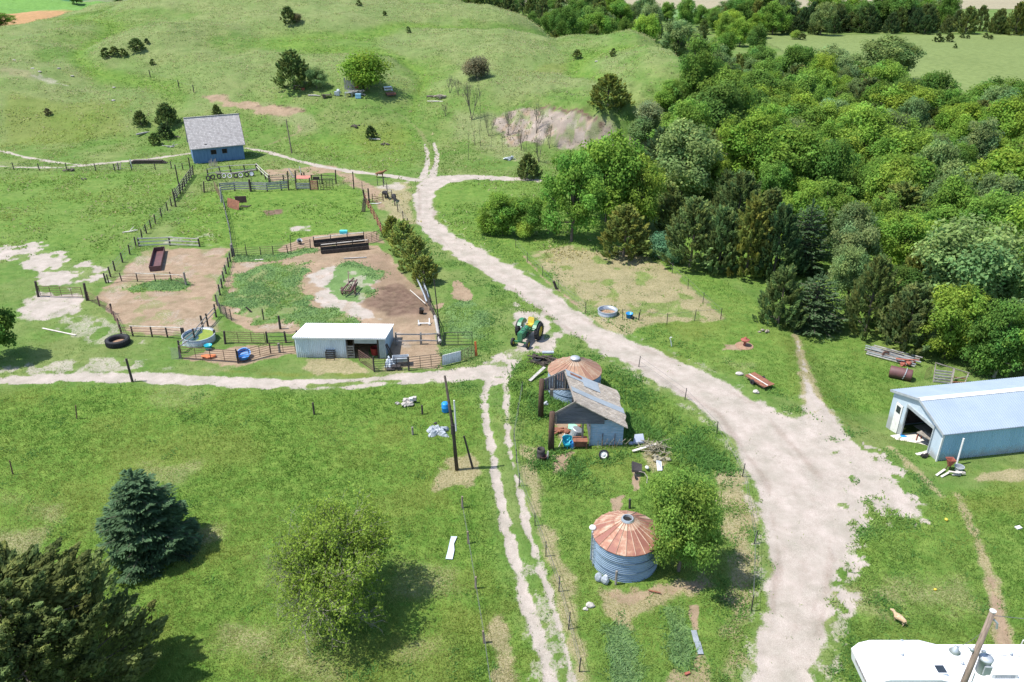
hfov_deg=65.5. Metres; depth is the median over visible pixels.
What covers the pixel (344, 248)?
feed bunk
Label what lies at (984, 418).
machine shed
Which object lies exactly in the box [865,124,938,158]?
leafy tree
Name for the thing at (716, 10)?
leafy tree
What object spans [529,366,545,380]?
wide board
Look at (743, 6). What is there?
leafy tree
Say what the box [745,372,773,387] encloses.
flat trailer
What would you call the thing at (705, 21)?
juniper tree
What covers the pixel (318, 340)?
livestock shed
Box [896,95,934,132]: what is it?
leafy tree
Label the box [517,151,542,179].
juniper tree
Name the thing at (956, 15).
juniper tree
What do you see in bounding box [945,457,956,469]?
feed hopper
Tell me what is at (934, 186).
leafy tree
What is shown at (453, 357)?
sheet gate
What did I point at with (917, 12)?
juniper tree
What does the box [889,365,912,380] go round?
fuel tank
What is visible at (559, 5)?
juniper tree
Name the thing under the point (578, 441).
rusty table
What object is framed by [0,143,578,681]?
track
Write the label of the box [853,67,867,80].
leafy tree
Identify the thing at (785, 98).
leafy tree
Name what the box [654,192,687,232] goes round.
juniper tree
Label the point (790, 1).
juniper tree
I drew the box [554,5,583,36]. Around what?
leafy tree
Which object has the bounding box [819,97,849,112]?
leafy tree
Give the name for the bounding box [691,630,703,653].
garden tray
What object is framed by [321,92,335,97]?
scrap trailer
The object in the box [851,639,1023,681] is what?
camper trailer
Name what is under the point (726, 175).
juniper tree
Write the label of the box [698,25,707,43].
juniper tree
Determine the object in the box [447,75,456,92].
bare tree
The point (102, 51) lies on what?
juniper tree
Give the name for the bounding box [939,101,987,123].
leafy tree
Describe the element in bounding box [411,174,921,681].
road
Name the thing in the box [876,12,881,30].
juniper tree
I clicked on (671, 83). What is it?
leafy bush
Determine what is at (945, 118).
leafy tree
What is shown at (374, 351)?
feed tub
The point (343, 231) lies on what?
cyan sheet
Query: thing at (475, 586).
wire fence
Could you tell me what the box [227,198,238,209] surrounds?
rusty sheets
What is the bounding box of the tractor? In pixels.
[510,316,543,348]
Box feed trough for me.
[149,246,164,270]
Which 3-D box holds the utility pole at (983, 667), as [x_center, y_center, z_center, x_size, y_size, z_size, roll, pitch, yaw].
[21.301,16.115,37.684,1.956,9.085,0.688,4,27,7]
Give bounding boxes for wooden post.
[34,281,39,296]
[83,283,87,300]
[125,358,133,381]
[277,315,281,328]
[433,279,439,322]
[615,570,617,584]
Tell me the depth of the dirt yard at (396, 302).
89.66 m
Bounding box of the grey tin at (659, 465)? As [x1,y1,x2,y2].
[656,460,661,470]
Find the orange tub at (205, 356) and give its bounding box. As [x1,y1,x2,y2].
[201,354,215,357]
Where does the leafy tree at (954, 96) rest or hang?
on the ground at (972, 60)
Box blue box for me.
[355,93,360,97]
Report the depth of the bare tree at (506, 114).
153.33 m
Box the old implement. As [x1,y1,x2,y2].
[340,271,357,294]
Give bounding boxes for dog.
[890,608,906,625]
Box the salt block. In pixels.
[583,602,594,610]
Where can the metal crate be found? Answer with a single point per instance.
(326, 352)
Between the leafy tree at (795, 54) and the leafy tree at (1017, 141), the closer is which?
the leafy tree at (1017, 141)
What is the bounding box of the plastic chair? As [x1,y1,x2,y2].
[562,435,571,448]
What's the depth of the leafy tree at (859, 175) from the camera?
123.14 m
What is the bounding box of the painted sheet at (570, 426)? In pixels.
[568,424,576,429]
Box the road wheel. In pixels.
[599,449,608,459]
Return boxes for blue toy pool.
[238,347,250,359]
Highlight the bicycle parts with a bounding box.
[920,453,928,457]
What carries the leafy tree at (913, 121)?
on the ground at (972, 60)
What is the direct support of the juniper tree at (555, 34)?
on the ground at (972, 60)
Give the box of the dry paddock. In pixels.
[531,244,724,334]
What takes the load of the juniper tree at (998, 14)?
on the ground at (972, 60)
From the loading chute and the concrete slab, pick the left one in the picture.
the loading chute
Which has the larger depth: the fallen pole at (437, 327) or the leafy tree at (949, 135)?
the leafy tree at (949, 135)
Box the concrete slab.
[628,434,643,444]
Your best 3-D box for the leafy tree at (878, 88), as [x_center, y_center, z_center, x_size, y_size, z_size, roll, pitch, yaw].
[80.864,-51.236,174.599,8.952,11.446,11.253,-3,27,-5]
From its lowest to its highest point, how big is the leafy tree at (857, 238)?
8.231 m
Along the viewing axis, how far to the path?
55.51 m
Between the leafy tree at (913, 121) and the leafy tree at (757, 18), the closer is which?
the leafy tree at (913, 121)
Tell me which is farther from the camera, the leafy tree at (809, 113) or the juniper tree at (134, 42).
the juniper tree at (134, 42)
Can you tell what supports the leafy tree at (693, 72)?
on the ground at (972, 60)
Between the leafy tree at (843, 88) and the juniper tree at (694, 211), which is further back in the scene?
the leafy tree at (843, 88)
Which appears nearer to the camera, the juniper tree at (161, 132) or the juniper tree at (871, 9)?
the juniper tree at (161, 132)
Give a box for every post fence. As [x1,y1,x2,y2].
[103,196,175,282]
[214,248,232,305]
[222,196,231,243]
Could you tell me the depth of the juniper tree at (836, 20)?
325.94 m
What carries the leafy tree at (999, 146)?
on the ground at (972, 60)
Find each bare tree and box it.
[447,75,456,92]
[453,78,460,94]
[460,78,480,119]
[482,112,495,135]
[504,111,513,134]
[515,127,528,150]
[530,134,544,161]
[534,104,545,132]
[544,123,552,148]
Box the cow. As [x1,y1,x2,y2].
[382,191,388,198]
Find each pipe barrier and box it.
[374,357,407,370]
[409,353,441,368]
[443,332,472,344]
[461,345,474,360]
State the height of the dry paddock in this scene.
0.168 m
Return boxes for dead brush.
[598,439,630,448]
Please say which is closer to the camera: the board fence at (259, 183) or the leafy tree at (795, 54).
the board fence at (259, 183)
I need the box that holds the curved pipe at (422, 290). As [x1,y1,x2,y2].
[416,278,427,302]
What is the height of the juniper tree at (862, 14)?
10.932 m
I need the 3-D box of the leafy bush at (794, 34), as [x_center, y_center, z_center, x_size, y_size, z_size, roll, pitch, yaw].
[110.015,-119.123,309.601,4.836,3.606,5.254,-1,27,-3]
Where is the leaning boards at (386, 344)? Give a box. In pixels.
[385,343,392,357]
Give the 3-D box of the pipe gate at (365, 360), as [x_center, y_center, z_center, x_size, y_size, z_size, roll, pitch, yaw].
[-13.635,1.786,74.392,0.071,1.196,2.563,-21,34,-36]
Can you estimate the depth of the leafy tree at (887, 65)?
200.01 m
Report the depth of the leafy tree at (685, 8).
328.80 m
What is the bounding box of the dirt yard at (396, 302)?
[0,209,579,474]
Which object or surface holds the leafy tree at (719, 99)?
on the ground at (972, 60)
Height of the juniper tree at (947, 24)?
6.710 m
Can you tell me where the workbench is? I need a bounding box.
[916,430,930,440]
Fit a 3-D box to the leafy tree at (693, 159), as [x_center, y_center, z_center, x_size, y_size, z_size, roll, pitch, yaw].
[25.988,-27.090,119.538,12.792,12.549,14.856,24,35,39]
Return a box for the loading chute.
[309,178,318,189]
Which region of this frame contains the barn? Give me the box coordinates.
[183,113,244,163]
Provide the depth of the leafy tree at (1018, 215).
87.88 m
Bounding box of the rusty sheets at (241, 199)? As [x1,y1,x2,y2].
[235,196,246,202]
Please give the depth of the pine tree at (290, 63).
163.53 m
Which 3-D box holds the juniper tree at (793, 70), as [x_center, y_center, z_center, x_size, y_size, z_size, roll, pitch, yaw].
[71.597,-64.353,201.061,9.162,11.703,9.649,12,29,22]
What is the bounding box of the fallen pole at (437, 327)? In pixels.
[434,315,441,342]
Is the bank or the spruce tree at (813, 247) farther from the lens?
the bank
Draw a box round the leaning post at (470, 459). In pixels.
[463,436,473,468]
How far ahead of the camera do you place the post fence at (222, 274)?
92.98 m
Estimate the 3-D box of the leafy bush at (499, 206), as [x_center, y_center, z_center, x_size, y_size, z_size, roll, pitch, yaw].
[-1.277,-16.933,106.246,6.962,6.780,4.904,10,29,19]
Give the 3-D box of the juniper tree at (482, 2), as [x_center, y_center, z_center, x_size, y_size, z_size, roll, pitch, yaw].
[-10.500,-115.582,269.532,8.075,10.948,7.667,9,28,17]
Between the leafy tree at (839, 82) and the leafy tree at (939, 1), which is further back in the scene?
the leafy tree at (939, 1)
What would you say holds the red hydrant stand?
on the ground at (972, 60)
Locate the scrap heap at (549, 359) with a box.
[527,353,557,366]
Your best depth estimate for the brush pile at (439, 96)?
164.58 m
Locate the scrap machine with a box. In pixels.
[334,89,339,95]
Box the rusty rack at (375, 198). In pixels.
[371,194,383,201]
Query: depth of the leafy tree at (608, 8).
335.41 m
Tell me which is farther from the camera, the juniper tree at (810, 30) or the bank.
the juniper tree at (810, 30)
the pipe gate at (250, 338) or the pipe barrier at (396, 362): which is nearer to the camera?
the pipe barrier at (396, 362)
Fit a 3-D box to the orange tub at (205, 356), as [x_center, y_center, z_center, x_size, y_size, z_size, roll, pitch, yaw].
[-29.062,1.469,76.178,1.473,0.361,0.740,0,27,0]
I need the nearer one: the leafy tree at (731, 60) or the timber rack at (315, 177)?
the timber rack at (315, 177)
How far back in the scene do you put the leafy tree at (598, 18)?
253.26 m
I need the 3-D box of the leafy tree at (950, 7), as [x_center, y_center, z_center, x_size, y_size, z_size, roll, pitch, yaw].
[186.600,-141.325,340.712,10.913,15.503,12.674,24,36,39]
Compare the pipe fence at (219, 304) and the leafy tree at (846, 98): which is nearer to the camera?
the pipe fence at (219, 304)
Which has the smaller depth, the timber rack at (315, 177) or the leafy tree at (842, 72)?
the timber rack at (315, 177)
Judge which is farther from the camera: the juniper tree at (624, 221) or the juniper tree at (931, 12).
the juniper tree at (931, 12)
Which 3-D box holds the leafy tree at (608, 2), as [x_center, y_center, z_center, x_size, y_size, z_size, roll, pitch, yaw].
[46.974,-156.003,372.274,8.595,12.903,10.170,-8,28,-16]
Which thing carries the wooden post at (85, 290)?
on the ground at (972, 60)
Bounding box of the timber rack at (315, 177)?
[311,174,334,183]
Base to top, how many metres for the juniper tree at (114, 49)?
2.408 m
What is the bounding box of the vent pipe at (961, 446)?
[956,438,964,462]
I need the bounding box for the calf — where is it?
[375,170,386,176]
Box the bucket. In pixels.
[419,307,423,313]
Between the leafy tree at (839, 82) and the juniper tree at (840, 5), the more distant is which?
the juniper tree at (840, 5)
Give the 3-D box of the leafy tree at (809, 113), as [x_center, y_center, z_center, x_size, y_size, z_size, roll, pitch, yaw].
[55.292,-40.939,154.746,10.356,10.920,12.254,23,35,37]
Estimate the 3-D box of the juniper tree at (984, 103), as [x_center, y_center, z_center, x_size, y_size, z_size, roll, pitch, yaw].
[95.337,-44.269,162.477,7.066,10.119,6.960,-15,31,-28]
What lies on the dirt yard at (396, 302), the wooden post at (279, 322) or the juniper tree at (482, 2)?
the wooden post at (279, 322)
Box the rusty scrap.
[896,358,918,366]
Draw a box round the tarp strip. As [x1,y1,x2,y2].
[446,536,456,559]
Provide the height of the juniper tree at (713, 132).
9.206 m
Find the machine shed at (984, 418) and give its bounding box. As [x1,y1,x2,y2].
[886,377,1023,461]
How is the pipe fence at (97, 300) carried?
on the ground at (972, 60)
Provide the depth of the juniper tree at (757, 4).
335.25 m
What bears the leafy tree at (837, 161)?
on the ground at (972, 60)
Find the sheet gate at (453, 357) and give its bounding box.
[442,351,460,364]
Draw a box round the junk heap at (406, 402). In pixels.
[395,396,416,406]
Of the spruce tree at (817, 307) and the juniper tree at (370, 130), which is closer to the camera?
the spruce tree at (817, 307)
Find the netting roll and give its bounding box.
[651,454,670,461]
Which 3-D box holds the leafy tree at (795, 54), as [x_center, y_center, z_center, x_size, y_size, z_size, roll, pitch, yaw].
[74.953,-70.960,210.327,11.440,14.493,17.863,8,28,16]
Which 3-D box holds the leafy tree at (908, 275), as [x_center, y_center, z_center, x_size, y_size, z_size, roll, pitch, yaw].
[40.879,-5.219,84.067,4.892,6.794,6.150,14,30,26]
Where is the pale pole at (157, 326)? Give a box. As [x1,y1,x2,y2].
[135,326,180,327]
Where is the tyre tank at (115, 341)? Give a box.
[104,334,130,348]
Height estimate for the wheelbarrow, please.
0.913 m
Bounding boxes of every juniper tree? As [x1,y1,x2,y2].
[0,536,168,681]
[43,108,51,115]
[100,47,109,57]
[109,46,118,56]
[118,48,128,56]
[127,37,145,50]
[131,110,147,126]
[148,132,160,144]
[152,102,181,125]
[156,122,174,138]
[212,104,222,114]
[365,125,378,138]
[381,215,397,240]
[386,218,423,256]
[397,234,433,274]
[411,254,438,286]
[471,0,494,5]
[483,0,500,6]
[498,0,520,13]
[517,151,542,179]
[521,0,535,16]
[535,0,549,23]
[550,24,566,37]
[554,0,565,7]
[554,2,563,9]
[572,49,581,57]
[586,24,599,34]
[587,73,635,110]
[596,0,608,15]
[597,203,652,260]
[609,48,616,56]
[632,7,643,25]
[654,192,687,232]
[657,22,665,38]
[657,183,678,217]
[696,203,747,277]
[698,19,709,33]
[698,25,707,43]
[707,128,727,170]
[708,168,741,206]
[708,169,767,241]
[710,185,730,205]
[723,191,778,279]
[732,52,742,65]
[735,54,750,70]
[752,0,763,13]
[764,186,784,214]
[780,19,791,33]
[781,6,798,31]
[781,62,806,80]
[783,2,798,16]
[784,0,798,10]
[791,17,803,31]
[797,6,812,31]
[798,33,806,39]
[804,1,819,27]
[807,19,821,34]
[828,14,841,33]
[833,7,851,31]
[835,3,845,26]
[837,253,904,340]
[843,11,858,30]
[849,6,869,32]
[851,75,879,97]
[854,86,869,102]
[859,72,868,80]
[860,4,879,31]
[864,16,877,33]
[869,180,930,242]
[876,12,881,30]
[877,281,940,354]
[881,12,900,33]
[888,6,908,31]
[900,4,918,31]
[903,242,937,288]
[905,7,924,32]
[916,2,937,30]
[918,14,932,34]
[922,5,938,32]
[922,107,947,127]
[922,125,937,132]
[926,8,940,30]
[931,32,944,41]
[940,14,952,30]
[940,18,952,33]
[944,33,954,41]
[952,5,980,33]
[952,9,963,31]
[968,5,989,31]
[977,99,991,114]
[985,9,1006,32]
[991,15,1005,33]
[992,8,1007,28]
[1003,1,1023,34]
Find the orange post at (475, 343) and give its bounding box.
[474,341,477,355]
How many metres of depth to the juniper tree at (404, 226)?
99.69 m
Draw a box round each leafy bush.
[292,12,301,21]
[460,55,491,78]
[474,211,493,233]
[476,191,525,236]
[511,194,550,234]
[514,219,534,239]
[626,116,654,141]
[633,100,664,123]
[648,230,668,257]
[653,88,677,111]
[660,78,680,94]
[663,249,683,263]
[790,30,799,38]
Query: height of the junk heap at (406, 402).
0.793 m
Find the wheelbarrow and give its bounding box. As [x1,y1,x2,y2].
[631,461,647,482]
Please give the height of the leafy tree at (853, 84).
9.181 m
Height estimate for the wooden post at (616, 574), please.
1.200 m
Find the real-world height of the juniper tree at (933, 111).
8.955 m
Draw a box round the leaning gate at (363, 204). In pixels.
[361,198,366,211]
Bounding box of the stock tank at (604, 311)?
[598,305,617,317]
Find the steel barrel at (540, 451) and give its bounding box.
[537,446,544,459]
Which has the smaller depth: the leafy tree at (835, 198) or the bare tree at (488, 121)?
the leafy tree at (835, 198)
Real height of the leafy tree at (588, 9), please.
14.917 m
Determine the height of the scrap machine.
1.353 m
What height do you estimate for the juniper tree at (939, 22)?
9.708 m
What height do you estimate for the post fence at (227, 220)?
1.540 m
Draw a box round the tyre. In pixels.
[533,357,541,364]
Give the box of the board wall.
[344,78,354,89]
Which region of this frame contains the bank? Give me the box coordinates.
[493,107,635,149]
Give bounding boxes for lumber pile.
[346,89,363,94]
[865,345,922,366]
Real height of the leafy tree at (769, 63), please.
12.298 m
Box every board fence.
[137,237,200,246]
[173,165,193,198]
[219,181,287,191]
[296,183,309,189]
[423,285,440,345]
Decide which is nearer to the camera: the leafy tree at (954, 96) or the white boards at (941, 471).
the white boards at (941, 471)
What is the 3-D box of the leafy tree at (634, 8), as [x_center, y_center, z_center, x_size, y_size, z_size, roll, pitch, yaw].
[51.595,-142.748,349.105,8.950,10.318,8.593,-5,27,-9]
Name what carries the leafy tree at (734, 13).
on the ground at (972, 60)
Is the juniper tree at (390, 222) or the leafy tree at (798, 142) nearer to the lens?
the juniper tree at (390, 222)
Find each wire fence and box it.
[0,162,115,170]
[117,161,189,170]
[383,180,407,219]
[461,496,490,681]
[514,381,580,671]
[515,239,585,312]
[622,309,721,320]
[638,356,758,610]
[652,252,717,308]
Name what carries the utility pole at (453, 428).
on the ground at (972, 60)
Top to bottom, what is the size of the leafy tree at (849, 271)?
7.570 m
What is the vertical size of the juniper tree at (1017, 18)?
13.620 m
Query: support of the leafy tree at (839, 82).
on the ground at (972, 60)
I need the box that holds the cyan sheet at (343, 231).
[339,230,347,233]
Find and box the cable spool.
[954,463,964,470]
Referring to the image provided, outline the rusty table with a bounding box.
[573,436,587,448]
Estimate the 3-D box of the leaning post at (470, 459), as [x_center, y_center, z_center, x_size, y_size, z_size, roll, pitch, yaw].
[-3.250,8.385,59.739,0.757,3.030,0.180,0,27,0]
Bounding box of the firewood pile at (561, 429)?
[548,425,580,433]
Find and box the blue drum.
[570,440,574,449]
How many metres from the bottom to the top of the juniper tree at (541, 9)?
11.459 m
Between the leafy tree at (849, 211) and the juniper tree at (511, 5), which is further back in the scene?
the juniper tree at (511, 5)
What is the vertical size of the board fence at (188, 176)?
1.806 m
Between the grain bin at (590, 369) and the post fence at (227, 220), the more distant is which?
the post fence at (227, 220)
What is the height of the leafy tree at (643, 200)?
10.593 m
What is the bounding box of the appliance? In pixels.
[569,426,581,439]
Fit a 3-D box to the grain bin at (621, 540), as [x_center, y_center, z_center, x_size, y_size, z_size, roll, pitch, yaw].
[7.186,12.621,50.784,4.537,3.420,4.343,0,27,0]
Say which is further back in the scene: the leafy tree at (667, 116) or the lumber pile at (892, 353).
the leafy tree at (667, 116)
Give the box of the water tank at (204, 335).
[181,327,215,347]
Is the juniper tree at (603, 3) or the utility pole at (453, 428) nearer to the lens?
the utility pole at (453, 428)
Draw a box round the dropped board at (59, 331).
[42,328,75,335]
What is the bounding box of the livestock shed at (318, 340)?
[292,323,393,357]
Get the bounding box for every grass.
[0,0,831,264]
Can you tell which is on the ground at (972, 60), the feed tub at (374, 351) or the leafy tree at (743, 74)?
the leafy tree at (743, 74)
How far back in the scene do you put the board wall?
165.86 m
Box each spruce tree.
[94,467,203,585]
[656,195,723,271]
[750,202,809,281]
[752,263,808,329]
[779,198,832,277]
[782,271,849,341]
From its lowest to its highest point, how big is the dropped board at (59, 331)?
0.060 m
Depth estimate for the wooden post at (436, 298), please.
81.78 m
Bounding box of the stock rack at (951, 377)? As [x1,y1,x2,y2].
[933,362,969,383]
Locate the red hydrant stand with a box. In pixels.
[735,337,753,349]
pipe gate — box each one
[38,286,82,296]
[179,347,210,359]
[209,349,238,360]
[230,332,265,342]
[237,343,270,361]
[269,341,295,353]
[319,178,333,189]
[358,350,373,370]
[366,230,381,242]
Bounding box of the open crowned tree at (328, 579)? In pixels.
[262,481,395,653]
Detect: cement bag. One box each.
[595,572,602,581]
[601,574,608,584]
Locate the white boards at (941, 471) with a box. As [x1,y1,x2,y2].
[935,469,949,476]
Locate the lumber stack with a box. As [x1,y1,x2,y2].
[129,160,167,163]
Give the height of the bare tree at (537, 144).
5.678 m
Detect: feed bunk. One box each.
[313,231,364,246]
[320,239,368,253]
[392,354,408,365]
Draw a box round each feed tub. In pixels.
[204,343,211,349]
[370,345,379,355]
[626,312,632,318]
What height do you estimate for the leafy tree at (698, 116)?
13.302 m
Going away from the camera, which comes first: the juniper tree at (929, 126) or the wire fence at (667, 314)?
the wire fence at (667, 314)
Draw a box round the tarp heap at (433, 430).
[426,425,448,436]
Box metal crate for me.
[325,349,335,359]
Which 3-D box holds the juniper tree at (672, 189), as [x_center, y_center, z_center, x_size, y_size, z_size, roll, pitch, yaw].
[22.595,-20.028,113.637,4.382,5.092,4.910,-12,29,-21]
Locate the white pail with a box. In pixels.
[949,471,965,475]
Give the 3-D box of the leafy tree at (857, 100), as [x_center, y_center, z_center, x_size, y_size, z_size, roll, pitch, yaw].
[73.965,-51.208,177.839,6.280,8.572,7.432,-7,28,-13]
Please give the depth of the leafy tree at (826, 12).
316.92 m
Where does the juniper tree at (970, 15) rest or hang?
on the ground at (972, 60)
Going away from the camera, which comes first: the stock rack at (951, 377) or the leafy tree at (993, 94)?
the stock rack at (951, 377)
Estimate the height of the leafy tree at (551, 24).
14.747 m
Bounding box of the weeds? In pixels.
[0,199,1023,681]
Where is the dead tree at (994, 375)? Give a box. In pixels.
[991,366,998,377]
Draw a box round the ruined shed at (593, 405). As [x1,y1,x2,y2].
[538,369,627,450]
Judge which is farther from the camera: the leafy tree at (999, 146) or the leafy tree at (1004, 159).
the leafy tree at (999, 146)
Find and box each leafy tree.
[0,12,16,25]
[0,306,16,347]
[303,66,328,88]
[335,50,394,89]
[517,0,526,11]
[524,10,540,25]
[539,7,566,35]
[539,148,608,241]
[541,13,550,31]
[547,0,555,8]
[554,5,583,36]
[566,0,587,11]
[567,0,592,5]
[572,11,613,34]
[575,5,610,30]
[577,127,647,222]
[605,0,618,5]
[605,17,621,32]
[606,6,614,16]
[609,0,633,26]
[615,153,669,226]
[616,17,635,30]
[627,3,638,22]
[631,12,661,43]
[633,0,657,10]
[635,2,663,30]
[644,124,678,176]
[644,464,725,574]
[645,117,726,197]
[646,103,715,138]
[658,18,701,57]
[661,1,676,22]
[663,96,715,142]
[673,33,724,100]
[675,0,697,25]
[685,66,757,116]
[688,79,747,130]
[693,4,710,25]
[703,150,735,190]
[704,38,728,71]
[706,7,720,27]
[708,11,723,32]
[708,32,739,56]
[713,9,746,37]
[714,11,737,37]
[715,109,784,183]
[716,114,738,153]
[718,0,734,12]
[718,59,729,68]
[722,52,742,70]
[725,0,753,21]
[727,18,754,46]
[731,69,751,82]
[735,86,758,115]
[739,67,794,97]
[742,44,776,68]
[743,57,760,74]
[746,23,768,53]
[746,83,774,112]
[746,102,795,134]
[747,13,767,28]
[747,45,777,59]
[747,119,830,196]
[751,56,782,74]
[753,0,774,6]
[753,84,782,103]
[756,0,794,34]
[756,160,792,202]
[768,70,783,81]
[768,92,792,109]
[772,116,804,131]
[776,43,816,73]
[776,82,810,98]
[776,180,831,252]
[777,0,801,7]
[777,91,831,114]
[777,101,825,126]
[783,73,821,96]
[792,177,825,198]
[794,67,837,97]
[794,138,861,189]
[807,0,842,8]
[808,50,840,73]
[808,100,839,131]
[809,43,850,67]
[810,1,837,34]
[812,176,859,241]
[813,84,837,102]
[817,127,873,195]
[818,119,843,140]
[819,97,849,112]
[822,199,878,260]
[825,69,843,91]
[825,218,882,283]
[829,243,870,306]
[831,165,857,207]
[832,84,851,96]
[834,54,861,77]
[834,101,896,158]
[835,92,858,103]
[835,93,855,104]
[835,105,865,147]
[837,67,854,79]
[837,75,852,84]
[837,101,860,115]
[838,0,854,13]
[845,78,862,92]
[846,0,880,29]
[847,0,864,25]
[848,154,898,200]
[849,33,926,71]
[850,195,868,220]
[851,107,911,160]
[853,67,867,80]
[859,79,894,105]
[860,60,906,80]
[860,152,939,203]
[860,158,924,215]
[861,59,910,84]
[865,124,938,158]
[869,81,938,123]
[869,131,933,155]
[869,190,901,254]
[873,0,891,29]
[874,208,941,265]
[878,264,924,317]
[886,0,921,26]
[892,74,924,94]
[892,110,920,132]
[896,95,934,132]
[900,87,945,116]
[906,138,961,178]
[908,68,962,94]
[908,203,961,243]
[910,212,1023,324]
[915,126,957,146]
[918,282,991,359]
[921,166,977,209]
[922,0,940,10]
[922,158,985,205]
[924,131,957,149]
[924,174,982,221]
[931,104,966,136]
[935,0,942,6]
[938,0,963,24]
[939,87,970,108]
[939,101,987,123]
[940,227,998,283]
[944,113,979,145]
[953,148,978,167]
[954,187,1023,233]
[955,115,1005,166]
[955,141,980,169]
[957,144,1023,189]
[959,297,1023,378]
[963,81,1001,100]
[965,95,981,103]
[970,75,1019,92]
[971,222,1023,254]
[972,171,1023,198]
[977,83,1022,102]
[979,134,1009,157]
[981,92,1023,147]
[990,136,1023,158]
[1000,75,1023,97]
[1001,246,1023,297]
[1004,192,1023,262]
[1010,305,1023,376]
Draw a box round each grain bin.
[547,355,601,403]
[589,510,658,582]
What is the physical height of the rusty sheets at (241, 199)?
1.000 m
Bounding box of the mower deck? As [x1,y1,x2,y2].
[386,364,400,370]
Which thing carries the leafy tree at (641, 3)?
on the ground at (972, 60)
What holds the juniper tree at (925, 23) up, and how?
on the ground at (972, 60)
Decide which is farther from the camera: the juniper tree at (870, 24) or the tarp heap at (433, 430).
the juniper tree at (870, 24)
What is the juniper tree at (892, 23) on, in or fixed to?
on the ground at (972, 60)
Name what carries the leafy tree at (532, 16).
on the ground at (972, 60)
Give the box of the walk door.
[890,402,902,432]
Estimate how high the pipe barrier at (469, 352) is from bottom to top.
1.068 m
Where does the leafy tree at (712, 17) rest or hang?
on the ground at (972, 60)
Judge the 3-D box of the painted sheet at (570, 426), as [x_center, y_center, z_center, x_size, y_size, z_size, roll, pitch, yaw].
[4.860,6.847,63.738,0.753,0.460,0.555,6,28,11]
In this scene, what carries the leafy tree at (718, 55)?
on the ground at (972, 60)
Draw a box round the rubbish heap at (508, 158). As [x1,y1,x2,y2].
[503,156,513,160]
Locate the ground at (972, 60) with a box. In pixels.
[0,0,1023,681]
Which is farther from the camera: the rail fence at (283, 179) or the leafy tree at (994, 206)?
the rail fence at (283, 179)
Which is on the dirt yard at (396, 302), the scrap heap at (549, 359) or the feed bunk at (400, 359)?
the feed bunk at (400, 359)
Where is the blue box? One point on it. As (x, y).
(357, 95)
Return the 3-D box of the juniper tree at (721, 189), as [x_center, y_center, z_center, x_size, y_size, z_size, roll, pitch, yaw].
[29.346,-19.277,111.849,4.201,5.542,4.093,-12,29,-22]
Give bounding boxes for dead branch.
[632,444,656,451]
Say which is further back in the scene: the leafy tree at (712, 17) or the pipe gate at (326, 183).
the leafy tree at (712, 17)
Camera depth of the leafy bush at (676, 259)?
97.29 m
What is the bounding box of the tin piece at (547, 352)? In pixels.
[542,351,553,353]
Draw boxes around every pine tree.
[269,48,316,88]
[280,6,296,24]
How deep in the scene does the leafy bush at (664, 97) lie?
151.51 m
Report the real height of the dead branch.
0.399 m
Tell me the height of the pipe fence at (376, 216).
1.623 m
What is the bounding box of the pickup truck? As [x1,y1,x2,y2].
[383,86,395,95]
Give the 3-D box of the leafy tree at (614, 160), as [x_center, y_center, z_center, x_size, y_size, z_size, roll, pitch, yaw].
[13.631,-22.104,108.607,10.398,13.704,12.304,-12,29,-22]
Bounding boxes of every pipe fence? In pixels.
[86,291,112,313]
[106,272,184,282]
[109,304,121,333]
[216,297,231,320]
[233,239,310,256]
[265,330,297,343]
[365,195,383,237]
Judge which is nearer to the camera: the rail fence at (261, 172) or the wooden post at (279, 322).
the wooden post at (279, 322)
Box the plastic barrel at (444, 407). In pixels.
[441,401,448,412]
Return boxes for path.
[797,341,1023,643]
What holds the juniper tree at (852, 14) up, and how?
on the ground at (972, 60)
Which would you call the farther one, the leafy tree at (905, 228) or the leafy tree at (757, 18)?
the leafy tree at (757, 18)
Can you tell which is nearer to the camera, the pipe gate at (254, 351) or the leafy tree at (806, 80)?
the pipe gate at (254, 351)
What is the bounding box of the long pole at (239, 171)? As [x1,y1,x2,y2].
[215,169,255,173]
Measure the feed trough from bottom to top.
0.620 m
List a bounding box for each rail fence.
[118,324,181,337]
[177,304,216,352]
[206,164,257,175]
[256,163,270,181]
[268,174,294,181]
[394,332,438,344]
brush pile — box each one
[433,94,446,98]
[636,438,670,456]
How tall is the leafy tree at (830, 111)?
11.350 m
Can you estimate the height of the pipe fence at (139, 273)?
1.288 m
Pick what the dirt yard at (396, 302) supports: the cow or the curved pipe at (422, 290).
the curved pipe at (422, 290)
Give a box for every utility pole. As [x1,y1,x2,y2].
[286,119,291,152]
[444,375,458,470]
[949,608,998,681]
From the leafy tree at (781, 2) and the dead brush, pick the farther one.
the leafy tree at (781, 2)
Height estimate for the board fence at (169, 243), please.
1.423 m
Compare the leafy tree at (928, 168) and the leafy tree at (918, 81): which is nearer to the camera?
the leafy tree at (928, 168)
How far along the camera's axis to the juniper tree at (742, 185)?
101.28 m
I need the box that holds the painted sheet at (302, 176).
[296,175,309,178]
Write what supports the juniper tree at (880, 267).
on the ground at (972, 60)
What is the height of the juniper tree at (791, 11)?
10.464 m
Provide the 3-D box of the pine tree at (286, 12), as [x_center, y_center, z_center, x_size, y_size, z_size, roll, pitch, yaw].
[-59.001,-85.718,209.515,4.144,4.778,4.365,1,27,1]
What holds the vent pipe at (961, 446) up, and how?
on the ground at (972, 60)

